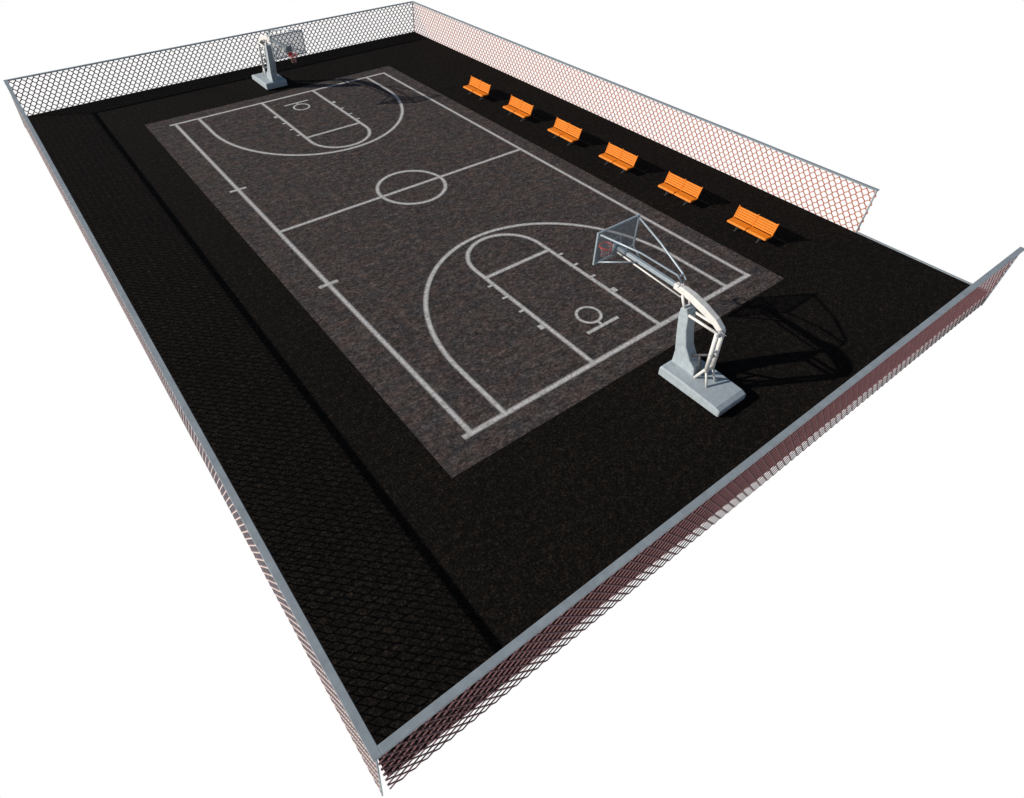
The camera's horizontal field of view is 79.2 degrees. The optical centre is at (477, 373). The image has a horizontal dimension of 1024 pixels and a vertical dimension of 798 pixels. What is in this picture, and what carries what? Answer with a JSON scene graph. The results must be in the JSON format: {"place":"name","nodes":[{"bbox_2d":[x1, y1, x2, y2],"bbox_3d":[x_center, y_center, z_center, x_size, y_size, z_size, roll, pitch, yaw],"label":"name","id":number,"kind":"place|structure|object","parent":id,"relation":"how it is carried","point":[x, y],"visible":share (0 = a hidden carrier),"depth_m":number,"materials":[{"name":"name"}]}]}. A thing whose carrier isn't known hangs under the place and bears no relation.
{"place":"outdoors","nodes":[
{"label":"outdoors","id":0,"kind":"place"},
{"bbox_2d":[27,32,983,775],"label":"asphalt ground","id":1,"kind":"structure","parent":0,"point":[417,576],"depth_m":21.69,"materials":[{"name":"black asphalt"}]},
{"bbox_2d":[3,79,382,795],"bbox_3d":[-15.546,-4.238,25.954,0.340,2.878,45.400,-28,51,-25],"label":"chain link fence","id":2,"kind":"object","parent":1,"relation":"on","point":[357,729],"visible":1,"depth_m":16.89,"materials":[{"name":"metal"}]},
{"bbox_2d":[7,1,413,115],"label":"chain link fence","id":3,"kind":"object","parent":1,"relation":"on","point":[200,43],"visible":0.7,"depth_m":43.42,"materials":[{"name":"metal"}]},
{"bbox_2d":[252,29,305,89],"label":"basketball hoop","id":4,"kind":"object","parent":1,"relation":"on","point":[270,78],"visible":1,"depth_m":41.62,"materials":[{"name":"white metal"}]},
{"bbox_2d":[145,66,783,477],"bbox_3d":[-3.695,-9.808,32.678,17.640,0.005,33.400,-28,51,-25],"label":"court surface","id":5,"kind":"object","parent":1,"relation":"on","point":[381,258],"visible":1,"depth_m":28.52,"materials":[{"name":"grey asphalt"}]},
{"bbox_2d":[170,72,750,438],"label":"court markings","id":6,"kind":"object","parent":5,"relation":"on","point":[467,429],"visible":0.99,"depth_m":27.62,"materials":[{"name":"white paint"}]},
{"bbox_2d":[463,75,490,99],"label":"park bench","id":7,"kind":"object","parent":1,"relation":"on","point":[482,85],"visible":1,"depth_m":41.30,"materials":[{"name":"orange paint"}]},
{"bbox_2d":[503,95,533,120],"bbox_3d":[2.537,-16.640,38.902,0.774,0.991,2.168,-28,51,-25],"label":"park bench","id":8,"kind":"object","parent":1,"relation":"on","point":[526,106],"visible":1,"depth_m":38.80,"materials":[{"name":"orange paint"}]},
{"bbox_2d":[548,117,581,144],"bbox_3d":[5.117,-14.212,36.430,0.774,0.991,2.168,-28,51,-25],"label":"park bench","id":9,"kind":"object","parent":1,"relation":"on","point":[565,136],"visible":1,"depth_m":36.37,"materials":[{"name":"orange paint"}]},
{"bbox_2d":[599,142,637,172],"bbox_3d":[7.697,-11.784,33.958,0.774,0.991,2.168,-28,51,-25],"label":"park bench","id":10,"kind":"object","parent":1,"relation":"on","point":[617,162],"visible":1,"depth_m":33.88,"materials":[{"name":"orange paint"}]},
{"bbox_2d":[592,214,745,416],"bbox_3d":[6.713,-2.249,21.910,2.140,4.310,6.948,-28,51,-25],"label":"basketball hoop","id":11,"kind":"object","parent":1,"relation":"on","point":[688,371],"visible":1,"depth_m":21.53,"materials":[{"name":"white metal"}]},
{"bbox_2d":[658,171,702,204],"bbox_3d":[10.277,-9.356,31.486,0.774,0.991,2.168,-28,51,-25],"label":"park bench","id":12,"kind":"object","parent":1,"relation":"on","point":[682,184],"visible":1,"depth_m":31.41,"materials":[{"name":"orange paint"}]},
{"bbox_2d":[411,1,986,290],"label":"chain link fence","id":13,"kind":"object","parent":1,"relation":"on","point":[846,178],"visible":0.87,"depth_m":35.45,"materials":[{"name":"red metal"}]},
{"bbox_2d":[377,247,1023,788],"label":"chain link fence","id":14,"kind":"object","parent":1,"relation":"on","point":[977,289],"visible":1,"depth_m":16.42,"materials":[{"name":"metal"}]},
{"bbox_2d":[727,205,778,242],"bbox_3d":[12.857,-6.928,29.014,0.774,0.991,2.168,-28,51,-25],"label":"park bench","id":15,"kind":"object","parent":1,"relation":"on","point":[738,224],"visible":1,"depth_m":28.95,"materials":[{"name":"orange paint"}]},
{"bbox_2d":[0,0,1023,797],"label":"sky","id":16,"kind":"structure","parent":0,"point":[852,627],"materials":[{"name":"white"}]}
]}

